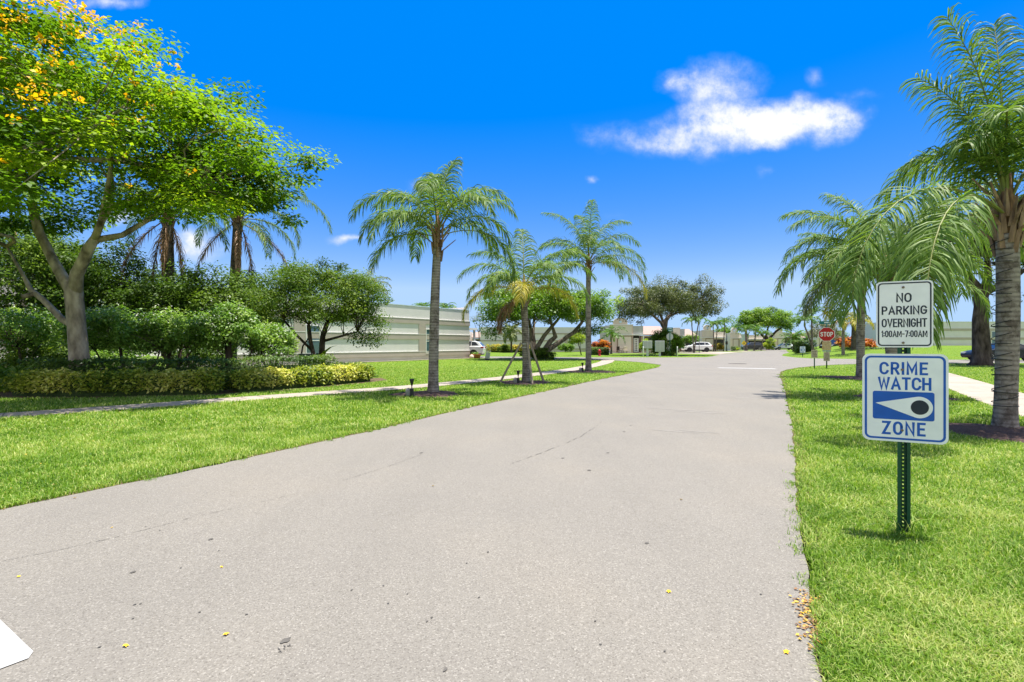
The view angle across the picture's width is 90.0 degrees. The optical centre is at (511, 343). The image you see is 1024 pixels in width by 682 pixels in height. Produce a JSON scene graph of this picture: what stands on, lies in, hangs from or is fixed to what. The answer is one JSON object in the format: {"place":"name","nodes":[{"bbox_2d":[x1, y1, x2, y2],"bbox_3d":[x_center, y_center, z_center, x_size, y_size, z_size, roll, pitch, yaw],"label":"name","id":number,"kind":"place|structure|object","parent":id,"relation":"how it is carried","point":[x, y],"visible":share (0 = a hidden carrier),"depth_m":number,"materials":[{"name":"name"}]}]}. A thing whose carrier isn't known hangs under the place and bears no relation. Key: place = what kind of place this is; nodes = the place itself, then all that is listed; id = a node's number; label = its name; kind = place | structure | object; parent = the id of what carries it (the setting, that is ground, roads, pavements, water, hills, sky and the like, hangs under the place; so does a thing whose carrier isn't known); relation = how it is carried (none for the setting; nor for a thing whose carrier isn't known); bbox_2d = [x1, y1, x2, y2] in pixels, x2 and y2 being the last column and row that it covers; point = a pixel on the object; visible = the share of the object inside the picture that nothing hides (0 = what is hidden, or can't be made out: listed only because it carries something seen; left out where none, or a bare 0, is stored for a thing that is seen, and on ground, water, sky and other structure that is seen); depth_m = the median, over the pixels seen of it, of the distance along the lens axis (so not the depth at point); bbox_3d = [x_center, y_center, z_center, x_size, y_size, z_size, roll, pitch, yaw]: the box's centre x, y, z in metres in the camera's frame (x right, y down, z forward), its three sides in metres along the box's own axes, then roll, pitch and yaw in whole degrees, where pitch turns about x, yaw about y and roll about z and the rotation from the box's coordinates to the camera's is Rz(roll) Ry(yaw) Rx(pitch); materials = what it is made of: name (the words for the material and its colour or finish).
{"place":"outdoors","nodes":[
{"label":"outdoors","id":0,"kind":"place"},
{"bbox_2d":[2,214,60,267],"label":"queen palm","id":1,"kind":"object","parent":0,"point":[25,234],"visible":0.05,"depth_m":23.98,"materials":[{"name":"green plant"}]},
{"bbox_2d":[0,360,613,416],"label":"sidewalk","id":2,"kind":"structure","parent":0,"point":[133,406],"depth_m":13.14,"materials":[{"name":"concrete"}]},
{"bbox_2d":[359,268,391,298],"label":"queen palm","id":3,"kind":"object","parent":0,"point":[387,292],"visible":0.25,"depth_m":58.14,"materials":[{"name":"green plant"}]},
{"bbox_2d":[439,302,456,307],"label":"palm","id":4,"kind":"object","parent":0,"point":[443,305],"visible":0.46,"depth_m":65.43,"materials":[{"name":"green plant"}]},
{"bbox_2d":[0,349,1023,681],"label":"road","id":5,"kind":"structure","parent":0,"point":[566,575],"depth_m":3.38,"materials":[{"name":"grey asphalt"}]},
{"bbox_2d":[0,620,32,668],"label":"road marking","id":6,"kind":"object","parent":5,"relation":"on","point":[14,648],"visible":1,"depth_m":2.32,"materials":[{"name":"paint"}]},
{"bbox_2d":[3,395,826,649],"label":"leaf litter","id":7,"kind":"object","parent":5,"relation":"on","point":[807,615],"visible":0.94,"depth_m":2.60,"materials":[{"name":"brown plant"}]},
{"bbox_2d":[99,425,761,670],"bbox_3d":[0.081,1.382,5.322,8.544,0.001,6.172,0,0,-8],"label":"road stain","id":8,"kind":"object","parent":5,"relation":"on","point":[288,639],"visible":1,"depth_m":2.59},
{"bbox_2d":[469,341,485,354],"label":"parked car","id":9,"kind":"object","parent":5,"relation":"on","point":[479,347],"visible":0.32,"depth_m":51.27,"materials":[{"name":"white metal"}]},
{"bbox_2d":[774,343,792,349],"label":"parked car","id":10,"kind":"object","parent":5,"relation":"on","point":[783,346],"visible":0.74,"depth_m":115.17,"materials":[{"name":"white metal"}]},
{"bbox_2d":[960,343,1023,360],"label":"parked car","id":11,"kind":"object","parent":5,"relation":"on","point":[966,354],"visible":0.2,"depth_m":40.84,"materials":[{"name":"blue metal"}]},
{"bbox_2d":[0,345,1023,681],"bbox_3d":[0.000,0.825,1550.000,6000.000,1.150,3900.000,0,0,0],"label":"ground","id":12,"kind":"structure","parent":0,"point":[834,353],"depth_m":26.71,"materials":[{"name":"plant"}]},
{"bbox_2d":[0,234,118,283],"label":"dense tree","id":13,"kind":"object","parent":12,"relation":"on","point":[39,253],"visible":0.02,"depth_m":24.20,"materials":[{"name":"green plant"}]},
{"bbox_2d":[0,199,131,352],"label":"dense tree","id":14,"kind":"object","parent":12,"relation":"on","point":[33,266],"visible":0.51,"depth_m":19.52,"materials":[{"name":"green plant"}]},
{"bbox_2d":[10,237,161,356],"bbox_3d":[-18.023,-1.597,21.854,6.338,6.017,5.310,0,0,0],"label":"dense tree","id":15,"kind":"object","parent":12,"relation":"on","point":[108,267],"visible":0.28,"depth_m":21.63,"materials":[{"name":"green plant"}]},
{"bbox_2d":[90,180,231,366],"bbox_3d":[-14.993,-3.115,22.502,5.563,9.033,4.954,0,0,0],"label":"queen palm","id":16,"kind":"object","parent":12,"relation":"on","point":[166,236],"visible":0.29,"depth_m":22.22,"materials":[{"name":"green plant"}]},
{"bbox_2d":[96,258,233,358],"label":"dense tree","id":17,"kind":"object","parent":12,"relation":"on","point":[155,288],"visible":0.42,"depth_m":21.38,"materials":[{"name":"green plant"}]},
{"bbox_2d":[0,378,385,397],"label":"planting bed","id":18,"kind":"object","parent":12,"relation":"on","point":[7,394],"visible":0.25,"depth_m":14.29,"materials":[{"name":"soil"}]},
{"bbox_2d":[0,355,63,391],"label":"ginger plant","id":19,"kind":"object","parent":18,"relation":"on","point":[3,370],"visible":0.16,"depth_m":15.43,"materials":[{"name":"green plant"}]},
{"bbox_2d":[0,298,64,362],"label":"flowering shrub","id":20,"kind":"object","parent":18,"relation":"on","point":[34,322],"visible":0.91,"depth_m":16.33,"materials":[{"name":"green plant"}]},
{"bbox_2d":[0,331,95,371],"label":"undergrowth bush","id":21,"kind":"object","parent":18,"relation":"on","point":[11,356],"visible":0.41,"depth_m":16.78,"materials":[{"name":"green plant"}]},
{"bbox_2d":[0,366,226,396],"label":"variegated hedge","id":22,"kind":"object","parent":18,"relation":"on","point":[63,382],"visible":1,"depth_m":13.60,"materials":[{"name":"green plant"}]},
{"bbox_2d":[49,300,179,367],"bbox_3d":[-12.756,0.006,16.554,3.811,2.862,2.883,0,0,0],"label":"flowering shrub","id":23,"kind":"object","parent":18,"relation":"on","point":[103,321],"visible":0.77,"depth_m":16.07,"materials":[{"name":"green plant"}]},
{"bbox_2d":[90,345,165,368],"bbox_3d":[-13.971,0.616,18.397,3.104,1.833,2.276,0,0,0],"label":"undergrowth bush","id":24,"kind":"object","parent":18,"relation":"on","point":[112,354],"visible":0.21,"depth_m":18.04,"materials":[{"name":"green plant"}]},
{"bbox_2d":[0,0,342,366],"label":"flame tree","id":25,"kind":"object","parent":18,"relation":"on","point":[186,175],"visible":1,"depth_m":12.22,"materials":[{"name":"green plant"}]},
{"bbox_2d":[16,354,338,389],"bbox_3d":[-9.885,0.898,16.076,8.884,1.121,2.680,0,0,-29],"label":"clipped hedge","id":26,"kind":"object","parent":18,"relation":"on","point":[52,362],"visible":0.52,"depth_m":15.13,"materials":[{"name":"green plant"}]},
{"bbox_2d":[133,304,226,367],"bbox_3d":[-11.129,0.055,17.375,3.024,2.735,2.520,0,0,20],"label":"flowering shrub","id":27,"kind":"object","parent":18,"relation":"on","point":[186,338],"visible":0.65,"depth_m":16.70,"materials":[{"name":"green plant"}]},
{"bbox_2d":[180,296,271,366],"bbox_3d":[-9.710,-0.119,17.627,2.904,3.046,2.527,0,0,0],"label":"flowering shrub","id":28,"kind":"object","parent":18,"relation":"on","point":[235,324],"visible":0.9,"depth_m":17.11,"materials":[{"name":"green plant"}]},
{"bbox_2d":[240,319,300,364],"bbox_3d":[-8.561,0.283,18.217,2.102,2.290,2.008,0,0,0],"label":"flowering shrub","id":29,"kind":"object","parent":18,"relation":"on","point":[280,341],"visible":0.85,"depth_m":17.95,"materials":[{"name":"green plant"}]},
{"bbox_2d":[225,362,376,391],"bbox_3d":[-6.596,1.006,16.911,1.269,0.789,5.602,0,0,29],"label":"variegated hedge","id":30,"kind":"object","parent":18,"relation":"on","point":[302,376],"visible":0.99,"depth_m":16.01,"materials":[{"name":"yellow plant"}]},
{"bbox_2d":[166,346,246,367],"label":"undergrowth bush","id":31,"kind":"object","parent":12,"relation":"on","point":[202,354],"visible":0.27,"depth_m":18.73,"materials":[{"name":"green plant"}]},
{"bbox_2d":[157,260,282,344],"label":"dense tree","id":32,"kind":"object","parent":12,"relation":"on","point":[244,283],"visible":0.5,"depth_m":21.95,"materials":[{"name":"green plant"}]},
{"bbox_2d":[0,272,476,368],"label":"banded house","id":33,"kind":"structure","parent":12,"relation":"on","point":[408,338],"depth_m":41.43,"materials":[{"name":"white paint"}]},
{"bbox_2d":[306,325,319,352],"bbox_3d":[-13.656,-0.220,35.121,0.070,2.120,1.120,0,0,35],"label":"window","id":34,"kind":"structure","parent":33,"relation":"in","point":[316,341],"depth_m":35.28,"materials":[{"name":"grey glass"}]},
{"bbox_2d":[182,179,332,364],"bbox_3d":[-12.222,-3.210,24.230,6.294,9.230,4.982,0,0,43],"label":"queen palm","id":35,"kind":"object","parent":12,"relation":"on","point":[238,223],"visible":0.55,"depth_m":23.82,"materials":[{"name":"green plant"}]},
{"bbox_2d":[232,256,394,362],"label":"round tree","id":36,"kind":"object","parent":12,"relation":"on","point":[303,282],"visible":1,"depth_m":20.82,"materials":[{"name":"green plant"}]},
{"bbox_2d":[1,362,657,508],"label":"soil edge","id":37,"kind":"object","parent":12,"relation":"on","point":[277,450],"visible":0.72,"depth_m":6.26,"materials":[{"name":"brown soil"}]},
{"bbox_2d":[389,390,457,396],"bbox_3d":[-2.396,1.362,14.218,1.992,0.065,1.909,0,0,0],"label":"mulch bed","id":38,"kind":"object","parent":12,"relation":"on","point":[441,393],"visible":0.76,"depth_m":13.76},
{"bbox_2d":[405,379,413,396],"bbox_3d":[-2.676,1.155,13.407,0.232,0.470,0.139,0,0,0],"label":"uplight","id":39,"kind":"object","parent":38,"relation":"on","point":[409,391],"visible":0.83,"depth_m":13.37,"materials":[{"name":"black plastic"}]},
{"bbox_2d":[348,157,519,391],"bbox_3d":[-2.182,-2.043,14.246,4.817,6.831,4.362,0,0,0],"label":"queen palm","id":40,"kind":"object","parent":38,"relation":"on","point":[429,189],"visible":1,"depth_m":14.20,"materials":[{"name":"green plant"}]},
{"bbox_2d":[496,344,512,351],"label":"bush","id":41,"kind":"object","parent":12,"relation":"on","point":[504,347],"visible":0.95,"depth_m":81.69,"materials":[{"name":"green plant"}]},
{"bbox_2d":[486,343,530,351],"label":"yellow hedge","id":42,"kind":"object","parent":12,"relation":"on","point":[493,347],"visible":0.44,"depth_m":82.53,"materials":[{"name":"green plant"}]},
{"bbox_2d":[498,324,521,352],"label":"fan palm","id":43,"kind":"object","parent":12,"relation":"on","point":[511,336],"visible":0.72,"depth_m":79.57,"materials":[{"name":"green plant"}]},
{"bbox_2d":[501,380,550,384],"bbox_3d":[0.489,1.371,18.322,1.946,0.046,2.230,0,0,0],"label":"mulch bed","id":44,"kind":"object","parent":12,"relation":"on","point":[537,382],"visible":0.6,"depth_m":17.93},
{"bbox_2d":[499,342,521,381],"bbox_3d":[-0.050,0.680,18.305,0.822,1.468,0.070,0,0,7],"label":"support stake","id":45,"kind":"object","parent":44,"relation":"on","point":[513,357],"visible":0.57,"depth_m":18.27,"materials":[{"name":"brown wood"}]},
{"bbox_2d":[456,228,596,381],"bbox_3d":[0.534,-1.537,18.409,5.100,5.822,3.836,0,0,0],"label":"queen palm","id":46,"kind":"object","parent":44,"relation":"on","point":[523,285],"visible":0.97,"depth_m":18.27,"materials":[{"name":"green plant"}]},
{"bbox_2d":[526,342,532,382],"bbox_3d":[0.625,0.680,17.955,0.070,1.463,0.688,0,0,-14],"label":"support stake","id":47,"kind":"object","parent":44,"relation":"on","point":[529,361],"visible":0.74,"depth_m":17.93,"materials":[{"name":"brown wood"}]},
{"bbox_2d":[529,342,543,380],"bbox_3d":[0.905,0.680,18.595,0.584,1.460,0.070,0,0,-12],"label":"support stake","id":48,"kind":"object","parent":44,"relation":"on","point":[536,361],"visible":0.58,"depth_m":18.56,"materials":[{"name":"brown wood"}]},
{"bbox_2d":[480,327,585,351],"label":"banded house","id":49,"kind":"structure","parent":12,"relation":"on","point":[561,332],"depth_m":87.56,"materials":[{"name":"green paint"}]},
{"bbox_2d":[518,347,556,359],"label":"ivy clump","id":50,"kind":"object","parent":12,"relation":"on","point":[540,354],"visible":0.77,"depth_m":44.87,"materials":[{"name":"green plant"}]},
{"bbox_2d":[472,282,625,358],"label":"spreading tree","id":51,"kind":"object","parent":12,"relation":"on","point":[540,307],"visible":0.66,"depth_m":44.06,"materials":[{"name":"green plant"}]},
{"bbox_2d":[557,343,575,351],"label":"bush","id":52,"kind":"object","parent":12,"relation":"on","point":[565,347],"visible":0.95,"depth_m":79.66,"materials":[{"name":"green plant"}]},
{"bbox_2d":[568,331,585,354],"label":"topiary tree","id":53,"kind":"object","parent":12,"relation":"on","point":[579,339],"visible":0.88,"depth_m":61.56,"materials":[{"name":"green plant"}]},
{"bbox_2d":[568,370,613,372],"bbox_3d":[3.824,1.371,25.660,2.558,0.046,2.725,0,0,0],"label":"mulch bed","id":54,"kind":"object","parent":12,"relation":"on","point":[594,371],"visible":0.75,"depth_m":25.01,"materials":[{"name":"brown soil"}]},
{"bbox_2d":[534,199,648,370],"bbox_3d":[3.959,-2.821,25.774,5.817,8.386,4.784,0,0,0],"label":"queen palm","id":55,"kind":"object","parent":54,"relation":"on","point":[590,242],"visible":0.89,"depth_m":25.66,"materials":[{"name":"green plant"}]},
{"bbox_2d":[591,347,608,354],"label":"clipped hedge","id":56,"kind":"object","parent":12,"relation":"on","point":[603,351],"visible":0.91,"depth_m":62.61,"materials":[{"name":"green plant"}]},
{"bbox_2d":[591,339,611,349],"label":"croton bush","id":57,"kind":"object","parent":12,"relation":"on","point":[602,343],"visible":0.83,"depth_m":65.07,"materials":[{"name":"orange plant"}]},
{"bbox_2d":[595,325,627,353],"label":"palm","id":58,"kind":"object","parent":12,"relation":"on","point":[612,333],"visible":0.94,"depth_m":69.82,"materials":[{"name":"green plant"}]},
{"bbox_2d":[600,318,661,352],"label":"villa","id":59,"kind":"object","parent":12,"relation":"on","point":[633,338],"visible":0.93,"depth_m":77.00,"materials":[{"name":"beige paint"}]},
{"bbox_2d":[643,341,651,355],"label":"cluster mailbox","id":60,"kind":"object","parent":12,"relation":"on","point":[647,345],"visible":0.82,"depth_m":56.11,"materials":[{"name":"grey metal"}]},
{"bbox_2d":[655,341,664,355],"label":"cluster mailbox","id":61,"kind":"object","parent":12,"relation":"on","point":[659,346],"visible":0.9,"depth_m":56.08,"materials":[{"name":"grey metal"}]},
{"bbox_2d":[649,327,685,355],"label":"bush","id":62,"kind":"object","parent":12,"relation":"on","point":[656,336],"visible":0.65,"depth_m":58.98,"materials":[{"name":"green plant"}]},
{"bbox_2d":[612,273,728,354],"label":"oak tree","id":63,"kind":"object","parent":12,"relation":"on","point":[671,299],"visible":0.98,"depth_m":60.28,"materials":[{"name":"green plant"}]},
{"bbox_2d":[669,335,686,355],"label":"tree","id":64,"kind":"object","parent":12,"relation":"on","point":[675,344],"visible":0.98,"depth_m":58.14,"materials":[{"name":"green plant"}]},
{"bbox_2d":[667,328,695,351],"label":"villa","id":65,"kind":"object","parent":12,"relation":"on","point":[681,332],"visible":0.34,"depth_m":88.31,"materials":[{"name":"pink paint"}]},
{"bbox_2d":[682,333,700,351],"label":"bush","id":66,"kind":"object","parent":12,"relation":"on","point":[686,338],"visible":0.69,"depth_m":86.70,"materials":[{"name":"green plant"}]},
{"bbox_2d":[682,317,700,352],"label":"palm","id":67,"kind":"object","parent":12,"relation":"on","point":[692,319],"visible":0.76,"depth_m":79.41,"materials":[{"name":"green plant"}]},
{"bbox_2d":[686,314,709,349],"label":"palm","id":68,"kind":"object","parent":12,"relation":"on","point":[701,318],"visible":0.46,"depth_m":79.72,"materials":[{"name":"green plant"}]},
{"bbox_2d":[693,325,725,350],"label":"villa","id":69,"kind":"object","parent":12,"relation":"on","point":[705,334],"visible":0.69,"depth_m":95.00,"materials":[{"name":"beige paint"}]},
{"bbox_2d":[702,320,724,351],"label":"palm","id":70,"kind":"object","parent":12,"relation":"on","point":[713,323],"visible":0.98,"depth_m":89.89,"materials":[{"name":"green plant"}]},
{"bbox_2d":[716,315,734,350],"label":"palm","id":71,"kind":"object","parent":12,"relation":"on","point":[727,320],"visible":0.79,"depth_m":92.91,"materials":[{"name":"green plant"}]},
{"bbox_2d":[725,328,742,350],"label":"villa","id":72,"kind":"object","parent":12,"relation":"on","point":[734,338],"visible":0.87,"depth_m":103.00,"materials":[{"name":"beige paint"}]},
{"bbox_2d":[733,323,759,350],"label":"palm","id":73,"kind":"object","parent":12,"relation":"on","point":[746,327],"visible":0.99,"depth_m":99.82,"materials":[{"name":"green plant"}]},
{"bbox_2d":[741,334,767,348],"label":"villa","id":74,"kind":"object","parent":12,"relation":"on","point":[750,338],"visible":0.3,"depth_m":126.00,"materials":[{"name":"beige paint"}]},
{"bbox_2d":[743,325,767,350],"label":"palm","id":75,"kind":"object","parent":12,"relation":"on","point":[753,330],"visible":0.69,"depth_m":101.86,"materials":[{"name":"green plant"}]},
{"bbox_2d":[729,305,798,349],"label":"shade tree","id":76,"kind":"object","parent":12,"relation":"on","point":[779,319],"visible":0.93,"depth_m":115.50,"materials":[{"name":"green plant"}]},
{"bbox_2d":[763,337,775,349],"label":"bush","id":77,"kind":"object","parent":12,"relation":"on","point":[768,344],"visible":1,"depth_m":107.61,"materials":[{"name":"green plant"}]},
{"bbox_2d":[767,330,804,346],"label":"villa","id":78,"kind":"object","parent":12,"relation":"on","point":[777,335],"visible":0.31,"depth_m":134.00,"materials":[{"name":"beige paint"}]},
{"bbox_2d":[780,330,809,351],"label":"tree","id":79,"kind":"object","parent":12,"relation":"on","point":[794,336],"visible":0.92,"depth_m":87.72,"materials":[{"name":"green plant"}]},
{"bbox_2d":[788,312,821,349],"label":"palm","id":80,"kind":"object","parent":12,"relation":"on","point":[804,319],"visible":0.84,"depth_m":61.89,"materials":[{"name":"green plant"}]},
{"bbox_2d":[793,340,816,353],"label":"clipped hedge","id":81,"kind":"object","parent":12,"relation":"on","point":[806,344],"visible":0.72,"depth_m":66.96,"materials":[{"name":"green plant"}]},
{"bbox_2d":[794,303,827,349],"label":"palm","id":82,"kind":"object","parent":12,"relation":"on","point":[816,310],"visible":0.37,"depth_m":63.97,"materials":[{"name":"green plant"}]},
{"bbox_2d":[780,366,844,681],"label":"soil edge","id":83,"kind":"object","parent":12,"relation":"on","point":[808,562],"visible":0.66,"depth_m":3.29,"materials":[{"name":"brown soil"}]},
{"bbox_2d":[803,323,846,347],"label":"grey tree","id":84,"kind":"object","parent":12,"relation":"on","point":[837,335],"visible":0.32,"depth_m":77.43,"materials":[{"name":"green plant"}]},
{"bbox_2d":[819,320,834,367],"bbox_3d":[17.579,0.125,28.598,0.556,2.950,0.556,0,0,-15],"label":"stop sign","id":85,"kind":"object","parent":12,"relation":"on","point":[826,335],"visible":0.88,"depth_m":28.60,"materials":[{"name":"red metal"}]},
{"bbox_2d":[817,311,865,354],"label":"queen palm","id":86,"kind":"object","parent":12,"relation":"on","point":[844,328],"visible":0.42,"depth_m":52.85,"materials":[{"name":"green plant"}]},
{"bbox_2d":[821,375,861,379],"bbox_3d":[14.073,1.371,20.872,2.243,0.047,2.950,0,0,0],"label":"mulch bed","id":87,"kind":"object","parent":12,"relation":"on","point":[851,377],"visible":0.62,"depth_m":20.71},
{"bbox_2d":[789,223,922,375],"bbox_3d":[14.272,-2.027,21.228,5.060,6.802,4.436,0,0,22],"label":"queen palm","id":88,"kind":"object","parent":87,"relation":"on","point":[860,341],"visible":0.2,"depth_m":21.16,"materials":[{"name":"green plant"}]},
{"bbox_2d":[833,315,874,349],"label":"queen palm","id":89,"kind":"object","parent":12,"relation":"on","point":[853,323],"visible":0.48,"depth_m":57.73,"materials":[{"name":"yellow plant"}]},
{"bbox_2d":[835,337,877,347],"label":"croton bush","id":90,"kind":"object","parent":12,"relation":"on","point":[869,343],"visible":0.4,"depth_m":60.54,"materials":[{"name":"orange plant"}]},
{"bbox_2d":[862,280,948,532],"bbox_3d":[2.853,0.573,3.730,0.505,2.055,0.045,0,0,27],"label":"street sign","id":91,"kind":"object","parent":12,"relation":"on","point":[905,397],"visible":0.94,"depth_m":3.71,"materials":[{"name":"white metal"}]},
{"bbox_2d":[852,394,959,400],"bbox_3d":[10.121,1.371,13.449,2.380,0.047,2.042,0,0,0],"label":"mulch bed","id":92,"kind":"object","parent":12,"relation":"on","point":[860,395],"visible":0.08,"depth_m":13.25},
{"bbox_2d":[772,193,995,353],"bbox_3d":[9.867,-1.550,13.629,5.086,5.858,4.491,0,0,31],"label":"queen palm","id":93,"kind":"object","parent":92,"relation":"on","point":[829,261],"visible":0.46,"depth_m":13.37,"materials":[{"name":"green plant"}]},
{"bbox_2d":[863,504,955,539],"bbox_3d":[2.887,1.287,3.692,0.584,0.227,0.530,0,0,-44],"label":"weed tuft","id":94,"kind":"object","parent":12,"relation":"on","point":[912,529],"visible":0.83,"depth_m":3.70,"materials":[{"name":"green plant"}]},
{"bbox_2d":[865,321,1023,345],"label":"banded house","id":95,"kind":"structure","parent":12,"relation":"on","point":[958,333],"depth_m":68.50,"materials":[{"name":"paint"}]},
{"bbox_2d":[880,199,1023,365],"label":"oak tree","id":96,"kind":"object","parent":12,"relation":"on","point":[981,354],"visible":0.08,"depth_m":32.74,"materials":[{"name":"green plant"}]},
{"bbox_2d":[949,423,1023,442],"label":"mulch bed","id":97,"kind":"object","parent":12,"relation":"on","point":[988,432],"visible":0.72,"depth_m":7.90,"materials":[{"name":"brown soil"}]},
{"bbox_2d":[829,2,1023,427],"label":"queen palm","id":98,"kind":"object","parent":97,"relation":"on","point":[994,145],"visible":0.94,"depth_m":8.18,"materials":[{"name":"green plant"}]},
{"bbox_2d":[990,238,1019,406],"bbox_3d":[8.031,-0.343,8.351,0.364,2.852,0.335,0,0,0],"label":"light string","id":99,"kind":"object","parent":98,"relation":"attached to","point":[992,390],"visible":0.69,"depth_m":8.26,"materials":[{"name":"plastic"}]},
{"bbox_2d":[0,0,1023,343],"label":"sky","id":100,"kind":"structure","parent":0,"point":[698,125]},
{"bbox_2d":[690,352,736,353],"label":"driveway","id":101,"kind":"structure","parent":0,"point":[715,352],"depth_m":79.88,"materials":[{"name":"concrete"}]},
{"bbox_2d":[681,342,712,351],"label":"parked car","id":102,"kind":"object","parent":101,"relation":"on","point":[704,346],"visible":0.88,"depth_m":83.61,"materials":[{"name":"white metal"}]},
{"bbox_2d":[741,342,763,349],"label":"parked car","id":103,"kind":"object","parent":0,"point":[757,345],"visible":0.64,"depth_m":112.12,"materials":[{"name":"grey metal"}]},
{"bbox_2d":[949,373,1023,415],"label":"sidewalk","id":104,"kind":"structure","parent":0,"point":[975,388],"depth_m":15.44,"materials":[{"name":"concrete"}]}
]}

